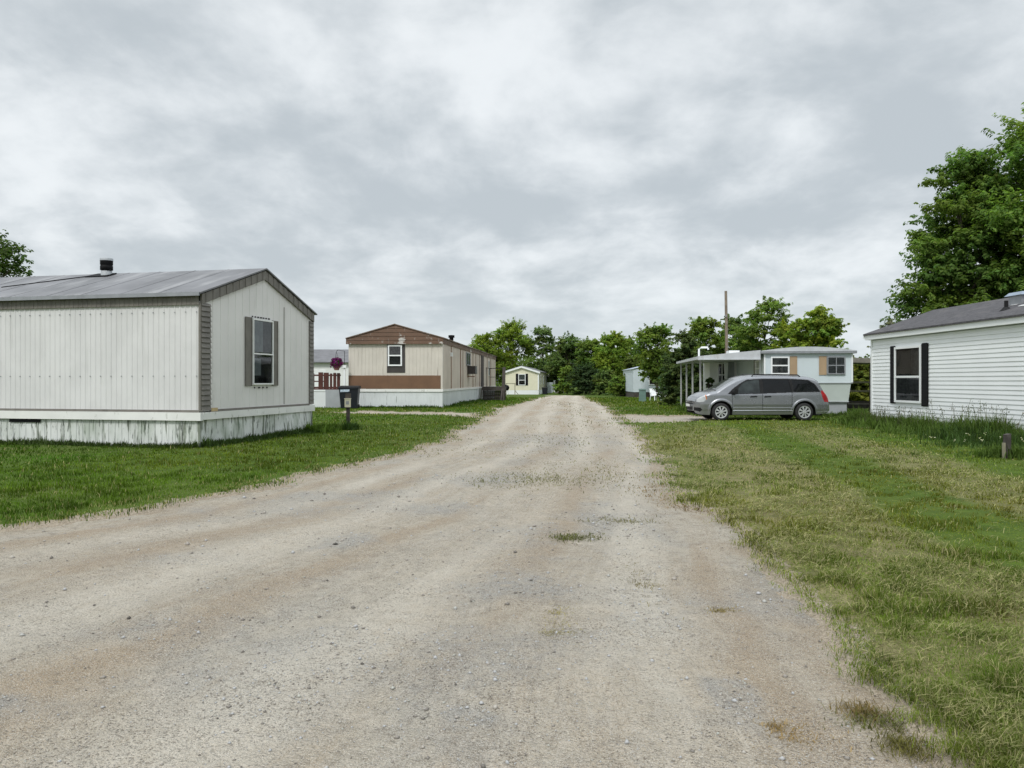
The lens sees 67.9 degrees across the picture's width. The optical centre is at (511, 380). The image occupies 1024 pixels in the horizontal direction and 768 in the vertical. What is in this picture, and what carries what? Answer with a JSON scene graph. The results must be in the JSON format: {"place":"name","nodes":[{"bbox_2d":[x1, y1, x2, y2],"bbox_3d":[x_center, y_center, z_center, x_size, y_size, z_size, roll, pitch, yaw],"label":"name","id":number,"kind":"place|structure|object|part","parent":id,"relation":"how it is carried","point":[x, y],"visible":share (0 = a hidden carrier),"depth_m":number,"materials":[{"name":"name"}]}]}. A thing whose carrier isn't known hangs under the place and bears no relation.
{"place":"outdoors","nodes":[
{"label":"outdoors","id":0,"kind":"place"},
{"bbox_2d":[0,395,944,767],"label":"gravel road","id":1,"kind":"structure","parent":0,"point":[54,677],"depth_m":4.50,"materials":[{"name":"beige gravel"}]},
{"bbox_2d":[387,399,954,767],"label":"dry tufts","id":2,"kind":"object","parent":1,"relation":"on","point":[900,739],"visible":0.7,"depth_m":3.39,"materials":[{"name":"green plant"}]},
{"bbox_2d":[685,374,828,420],"bbox_3d":[9.141,0.598,28.520,5.098,1.710,2.300,0,0,0],"label":"minivan","id":3,"kind":"object","parent":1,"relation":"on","point":[798,397],"visible":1,"depth_m":27.61,"materials":[{"name":"silver metal"}]},
{"bbox_3d":[8.540,0.649,27.579,1.086,0.815,0.125,0,0,0],"label":"front door","id":4,"kind":"part","parent":3,"relation":"part of","materials":[{"name":"silver metal"}]},
{"bbox_3d":[8.547,0.209,28.520,0.925,0.517,1.862,0,0,0],"label":"side window","id":5,"kind":"part","parent":3,"relation":"part of","materials":[{"name":"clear glass"}]},
{"bbox_3d":[9.632,0.189,28.520,1.043,0.491,1.841,0,0,0],"label":"side window","id":6,"kind":"part","parent":3,"relation":"part of","materials":[{"name":"black glass"}]},
{"bbox_3d":[9.625,0.737,27.554,1.056,0.632,0.075,0,0,0],"label":"sliding door","id":7,"kind":"part","parent":3,"relation":"part of","materials":[{"name":"silver metal"}]},
{"bbox_3d":[10.685,0.175,28.520,0.950,0.467,1.822,0,0,0],"label":"side window","id":8,"kind":"part","parent":3,"relation":"part of","materials":[{"name":"black glass"}]},
{"bbox_2d":[0,383,1023,767],"bbox_3d":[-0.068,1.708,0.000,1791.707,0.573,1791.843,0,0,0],"label":"ground","id":9,"kind":"structure","parent":0,"point":[1004,531],"depth_m":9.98,"materials":[{"name":"green plant"}]},
{"bbox_2d":[0,229,33,276],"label":"tree","id":10,"kind":"object","parent":9,"relation":"on","point":[7,252],"visible":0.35,"depth_m":38.63,"materials":[{"name":"green plant"}]},
{"bbox_2d":[0,257,316,447],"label":"mobile home","id":11,"kind":"object","parent":9,"relation":"on","point":[111,358],"visible":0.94,"depth_m":17.35,"materials":[{"name":"grey metal"}]},
{"bbox_2d":[252,316,273,387],"bbox_3d":[-6.234,-0.707,19.004,0.065,1.773,0.950,0,0,12],"label":"window","id":12,"kind":"structure","parent":11,"relation":"in","point":[262,330],"depth_m":19.01,"materials":[{"name":"glass"}]},
{"bbox_2d":[312,372,340,407],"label":"deck","id":13,"kind":"structure","parent":9,"relation":"on","point":[326,395],"depth_m":41.02,"materials":[{"name":"white wood"}]},
{"bbox_2d":[314,349,348,386],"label":"house","id":14,"kind":"structure","parent":9,"relation":"on","point":[322,359],"depth_m":58.00,"materials":[{"name":"white paint"}]},
{"bbox_2d":[314,370,325,386],"bbox_3d":[-14.750,0.140,57.980,1.100,1.950,0.040,0,0,0],"label":"door","id":15,"kind":"structure","parent":14,"relation":"in","point":[315,371],"depth_m":57.96,"materials":[{"name":"white plastic"}]},
{"bbox_2d":[337,350,346,385],"bbox_3d":[-9.144,-0.066,40.750,0.529,3.232,0.200,0,0,0],"label":"post","id":16,"kind":"object","parent":9,"relation":"on","point":[344,366],"visible":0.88,"depth_m":40.70,"materials":[{"name":"white plastic"}]},
{"bbox_2d":[330,351,343,369],"bbox_3d":[-9.388,-1.091,40.765,0.767,1.022,0.780,0,0,0],"label":"flower basket","id":17,"kind":"object","parent":16,"relation":"hanging from","point":[337,364],"visible":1,"depth_m":40.58,"materials":[{"name":"purple plant"}]},
{"bbox_2d":[344,393,350,422],"bbox_3d":[-4.827,0.959,22.358,0.190,1.180,0.185,0,0,-4],"label":"utility post","id":18,"kind":"object","parent":9,"relation":"on","point":[347,398],"visible":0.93,"depth_m":22.35,"materials":[{"name":"brown wood"}]},
{"bbox_2d":[338,386,360,407],"bbox_3d":[-8.481,0.853,39.728,1.100,1.217,0.936,0,0,-3],"label":"wheeled bin","id":19,"kind":"object","parent":9,"relation":"on","point":[354,391],"visible":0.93,"depth_m":39.36,"materials":[{"name":"black plastic"}]},
{"bbox_2d":[345,324,496,406],"bbox_3d":[-4.986,-0.465,56.427,5.812,5.230,31.400,0,0,4],"label":"mobile home","id":20,"kind":"object","parent":9,"relation":"on","point":[397,365],"visible":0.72,"depth_m":41.00,"materials":[{"name":"beige"}]},
{"bbox_2d":[388,345,401,365],"bbox_3d":[-6.307,-1.375,40.931,0.770,1.130,0.065,0,0,4],"label":"window","id":21,"kind":"structure","parent":20,"relation":"in","point":[394,351],"depth_m":40.93,"materials":[{"name":"white plastic"}]},
{"bbox_2d":[466,352,470,365],"bbox_3d":[-2.953,-1.480,51.373,0.065,0.860,2.000,0,0,4],"label":"window","id":22,"kind":"structure","parent":20,"relation":"in","point":[468,355],"depth_m":51.35,"materials":[{"name":"grey glass"}]},
{"bbox_2d":[488,360,489,375],"bbox_3d":[-1.973,-1.100,65.237,0.065,1.300,1.000,0,0,4],"label":"window","id":23,"kind":"structure","parent":20,"relation":"in","point":[488,360],"depth_m":64.74,"materials":[{"name":"grey glass"}]},
{"bbox_2d":[468,332,510,382],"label":"tree","id":24,"kind":"object","parent":9,"relation":"on","point":[482,341],"visible":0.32,"depth_m":128.37,"materials":[{"name":"green plant"}]},
{"bbox_2d":[480,367,505,400],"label":"entry steps","id":25,"kind":"structure","parent":9,"relation":"on","point":[496,393],"depth_m":58.11,"materials":[{"name":"brown wood"}]},
{"bbox_2d":[0,398,1023,462],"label":"tall weeds","id":26,"kind":"object","parent":9,"relation":"on","point":[992,442],"visible":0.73,"depth_m":18.44,"materials":[{"name":"green plant"}]},
{"bbox_2d":[490,317,536,384],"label":"tree","id":27,"kind":"object","parent":9,"relation":"on","point":[511,332],"visible":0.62,"depth_m":131.80,"materials":[{"name":"green plant"}]},
{"bbox_2d":[505,366,548,393],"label":"mobile home","id":28,"kind":"object","parent":9,"relation":"on","point":[526,380],"visible":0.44,"depth_m":107.92,"materials":[{"name":"beige"}]},
{"bbox_2d":[518,374,525,384],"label":"window","id":29,"kind":"structure","parent":28,"relation":"in","point":[521,377],"depth_m":107.89,"materials":[{"name":"white plastic"}]},
{"bbox_2d":[522,324,559,368],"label":"tree","id":30,"kind":"object","parent":9,"relation":"on","point":[550,341],"visible":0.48,"depth_m":134.59,"materials":[{"name":"green plant"}]},
{"bbox_2d":[542,387,547,394],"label":"wheeled bin","id":31,"kind":"object","parent":9,"relation":"on","point":[544,390],"visible":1,"depth_m":106.66,"materials":[{"name":"black plastic"}]},
{"bbox_2d":[537,360,560,391],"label":"shrub","id":32,"kind":"object","parent":9,"relation":"on","point":[551,378],"visible":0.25,"depth_m":125.25,"materials":[{"name":"green plant"}]},
{"bbox_2d":[547,380,558,392],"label":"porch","id":33,"kind":"object","parent":9,"relation":"on","point":[550,387],"visible":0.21,"depth_m":122.34,"materials":[{"name":"plastic"}]},
{"bbox_2d":[542,331,581,387],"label":"tree","id":34,"kind":"object","parent":9,"relation":"on","point":[556,361],"visible":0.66,"depth_m":121.09,"materials":[{"name":"green plant"}]},
{"bbox_2d":[552,365,576,394],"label":"shrub","id":35,"kind":"object","parent":9,"relation":"on","point":[562,387],"visible":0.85,"depth_m":107.89,"materials":[{"name":"green plant"}]},
{"bbox_2d":[565,361,601,394],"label":"shrub","id":36,"kind":"object","parent":9,"relation":"on","point":[582,378],"visible":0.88,"depth_m":102.99,"materials":[{"name":"green plant"}]},
{"bbox_2d":[574,336,602,391],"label":"tree","id":37,"kind":"object","parent":9,"relation":"on","point":[585,348],"visible":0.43,"depth_m":116.60,"materials":[{"name":"green plant"}]},
{"bbox_2d":[591,369,616,394],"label":"shrub","id":38,"kind":"object","parent":9,"relation":"on","point":[602,379],"visible":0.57,"depth_m":100.10,"materials":[{"name":"green plant"}]},
{"bbox_2d":[591,330,632,385],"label":"tree","id":39,"kind":"object","parent":9,"relation":"on","point":[609,355],"visible":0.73,"depth_m":110.59,"materials":[{"name":"green plant"}]},
{"bbox_2d":[605,373,625,395],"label":"shrub","id":40,"kind":"object","parent":9,"relation":"on","point":[618,382],"visible":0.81,"depth_m":87.71,"materials":[{"name":"green plant"}]},
{"bbox_2d":[616,335,643,372],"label":"tree","id":41,"kind":"object","parent":9,"relation":"on","point":[632,342],"visible":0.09,"depth_m":119.50,"materials":[{"name":"green plant"}]},
{"bbox_2d":[623,353,641,368],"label":"shrub","id":42,"kind":"object","parent":9,"relation":"on","point":[628,362],"visible":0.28,"depth_m":93.82,"materials":[{"name":"green plant"}]},
{"bbox_2d":[639,389,645,401],"bbox_3d":[9.350,1.032,54.500,0.520,0.950,0.440,0,0,4],"label":"transformer box","id":43,"kind":"object","parent":9,"relation":"on","point":[642,394],"visible":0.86,"depth_m":54.31,"materials":[{"name":"green metal"}]},
{"bbox_2d":[622,365,663,396],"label":"mobile home","id":44,"kind":"object","parent":9,"relation":"on","point":[634,383],"visible":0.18,"depth_m":78.99,"materials":[{"name":"white metal"}]},
{"bbox_2d":[628,322,680,397],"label":"tree","id":45,"kind":"object","parent":9,"relation":"on","point":[650,336],"visible":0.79,"depth_m":73.39,"materials":[{"name":"green plant"}]},
{"bbox_2d":[649,388,659,400],"bbox_3d":[10.729,1.049,57.044,0.660,0.977,0.782,0,0,-25],"label":"lawn chair","id":46,"kind":"object","parent":9,"relation":"on","point":[652,392],"visible":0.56,"depth_m":57.25,"materials":[{"name":"white plastic"}]},
{"bbox_2d":[652,328,700,404],"bbox_3d":[10.101,-0.692,44.545,3.819,4.884,3.984,0,0,0],"label":"tree","id":47,"kind":"object","parent":9,"relation":"on","point":[669,382],"visible":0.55,"depth_m":44.19,"materials":[{"name":"green plant"}]},
{"bbox_2d":[496,351,870,390],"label":"distant wood","id":48,"kind":"object","parent":9,"relation":"on","point":[525,362],"visible":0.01,"depth_m":155.95,"materials":[{"name":"green plant"}]},
{"bbox_2d":[677,344,711,404],"bbox_3d":[10.415,-0.169,42.540,2.457,3.837,1.787,0,0,0],"label":"shrub","id":49,"kind":"object","parent":9,"relation":"on","point":[703,352],"visible":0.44,"depth_m":42.17,"materials":[{"name":"green plant"}]},
{"bbox_2d":[678,315,736,354],"bbox_3d":[15.814,-1.819,63.035,5.680,7.360,4.893,0,0,0],"label":"tree","id":50,"kind":"object","parent":9,"relation":"on","point":[701,330],"visible":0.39,"depth_m":62.22,"materials":[{"name":"green plant"}]},
{"bbox_2d":[705,377,714,387],"bbox_3d":[9.638,0.786,36.736,1.127,1.950,1.116,0,0,-30],"label":"shrub","id":51,"kind":"object","parent":9,"relation":"on","point":[709,380],"visible":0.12,"depth_m":36.84,"materials":[{"name":"green plant"}]},
{"bbox_2d":[725,291,728,352],"bbox_3d":[12.552,-1.760,44.472,0.211,7.022,0.265,0,0,0],"label":"utility pole","id":52,"kind":"object","parent":9,"relation":"on","point":[726,329],"visible":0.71,"depth_m":44.43,"materials":[{"name":"brown wood"}]},
{"bbox_2d":[713,313,760,353],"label":"tree","id":53,"kind":"object","parent":9,"relation":"on","point":[733,322],"visible":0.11,"depth_m":69.23,"materials":[{"name":"green plant"}]},
{"bbox_2d":[729,295,794,351],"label":"tree","id":54,"kind":"object","parent":9,"relation":"on","point":[755,318],"visible":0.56,"depth_m":65.10,"materials":[{"name":"green plant"}]},
{"bbox_2d":[703,347,856,413],"bbox_3d":[12.368,0.095,37.782,4.960,3.010,13.265,0,0,7],"label":"trailer","id":55,"kind":"object","parent":9,"relation":"on","point":[829,370],"visible":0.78,"depth_m":31.26,"materials":[{"name":"white"}]},
{"bbox_2d":[676,347,760,405],"bbox_3d":[9.515,-0.080,35.926,2.620,3.359,8.800,0,0,7],"label":"awning","id":56,"kind":"object","parent":55,"relation":"attached to","point":[732,356],"visible":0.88,"depth_m":32.66,"materials":[{"name":"metal"}]},
{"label":"window","id":57,"kind":"part","parent":55,"relation":"part of","materials":[{"name":"grey glass"}]},
{"bbox_3d":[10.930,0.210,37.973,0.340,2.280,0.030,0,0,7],"label":"door","id":58,"kind":"part","parent":55,"relation":"part of","materials":[{"name":"white metal"}]},
{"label":"window","id":59,"kind":"part","parent":55,"relation":"part of","materials":[{"name":"grey glass"}]},
{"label":"window","id":60,"kind":"part","parent":55,"relation":"part of","materials":[{"name":"glass"}]},
{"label":"window","id":61,"kind":"part","parent":55,"relation":"part of","materials":[{"name":"grey glass"}]},
{"bbox_2d":[762,319,810,350],"bbox_3d":[20.576,-1.402,55.976,4.175,6.406,4.465,0,0,0],"label":"tree","id":62,"kind":"object","parent":9,"relation":"on","point":[783,328],"visible":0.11,"depth_m":55.86,"materials":[{"name":"green plant"}]},
{"bbox_2d":[782,304,850,347],"bbox_3d":[21.380,-1.751,53.138,4.317,7.066,4.180,0,0,38],"label":"tree","id":63,"kind":"object","parent":9,"relation":"on","point":[829,328],"visible":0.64,"depth_m":52.28,"materials":[{"name":"green plant"}]},
{"bbox_2d":[624,415,1023,767],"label":"grass clippings","id":64,"kind":"object","parent":9,"relation":"on","point":[1010,702],"depth_m":6.01,"materials":[{"name":"plant"}]},
{"bbox_2d":[848,355,868,400],"bbox_3d":[19.869,0.198,43.703,3.116,3.364,3.028,0,0,-44],"label":"shrub","id":65,"kind":"object","parent":9,"relation":"on","point":[861,373],"visible":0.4,"depth_m":42.76,"materials":[{"name":"green plant"}]},
{"bbox_2d":[848,381,868,408],"bbox_3d":[17.181,0.625,37.865,6.000,1.850,0.230,0,0,7],"label":"rail fence","id":66,"kind":"object","parent":9,"relation":"on","point":[854,404],"visible":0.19,"depth_m":37.77,"materials":[{"name":"brown wood"}]},
{"bbox_2d":[847,358,870,411],"bbox_3d":[17.435,0.220,35.937,6.100,2.660,2.600,0,0,7],"label":"carport","id":67,"kind":"object","parent":9,"relation":"on","point":[866,361],"visible":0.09,"depth_m":34.94,"materials":[{"name":"grey metal"}]},
{"bbox_2d":[867,315,900,347],"bbox_3d":[22.594,-1.182,46.235,1.962,5.861,2.289,0,0,0],"label":"sapling","id":68,"kind":"object","parent":9,"relation":"on","point":[889,322],"visible":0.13,"depth_m":45.88,"materials":[{"name":"green plant"}]},
{"bbox_2d":[860,399,1022,431],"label":"weed stalks","id":69,"kind":"object","parent":9,"relation":"on","point":[943,416],"visible":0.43,"depth_m":19.65,"materials":[{"name":"plant"}]},
{"bbox_2d":[859,398,1023,427],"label":"seed heads","id":70,"kind":"object","parent":69,"relation":"attached to","point":[933,413],"visible":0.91,"depth_m":20.71,"materials":[{"name":"plant"}]},
{"bbox_2d":[863,291,1023,428],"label":"mobile home","id":71,"kind":"object","parent":9,"relation":"on","point":[956,356],"visible":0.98,"depth_m":20.64,"materials":[{"name":"white plastic"}]},
{"bbox_2d":[894,345,920,402],"bbox_3d":[11.856,-0.195,22.747,0.066,1.690,1.470,0,0,-1],"label":"window","id":72,"kind":"structure","parent":71,"relation":"in","point":[907,359],"depth_m":22.74,"materials":[{"name":"glass"}]},
{"bbox_2d":[879,144,1023,323],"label":"maple tree","id":73,"kind":"object","parent":9,"relation":"on","point":[940,261],"visible":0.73,"depth_m":33.31,"materials":[{"name":"green plant"}]},
{"bbox_2d":[961,102,1023,299],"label":"maple tree","id":74,"kind":"object","parent":9,"relation":"on","point":[1013,148],"visible":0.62,"depth_m":31.76,"materials":[{"name":"green plant"}]},
{"bbox_2d":[1002,433,1010,458],"bbox_3d":[9.130,1.256,14.047,0.130,0.570,0.100,0,0,-8],"label":"wooden stake","id":75,"kind":"object","parent":9,"relation":"on","point":[1006,440],"visible":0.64,"depth_m":14.01,"materials":[{"name":"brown wood"}]},
{"bbox_2d":[0,0,1023,364],"label":"sky","id":76,"kind":"structure","parent":0,"point":[443,168],"materials":[{"name":"grey"}]}
]}

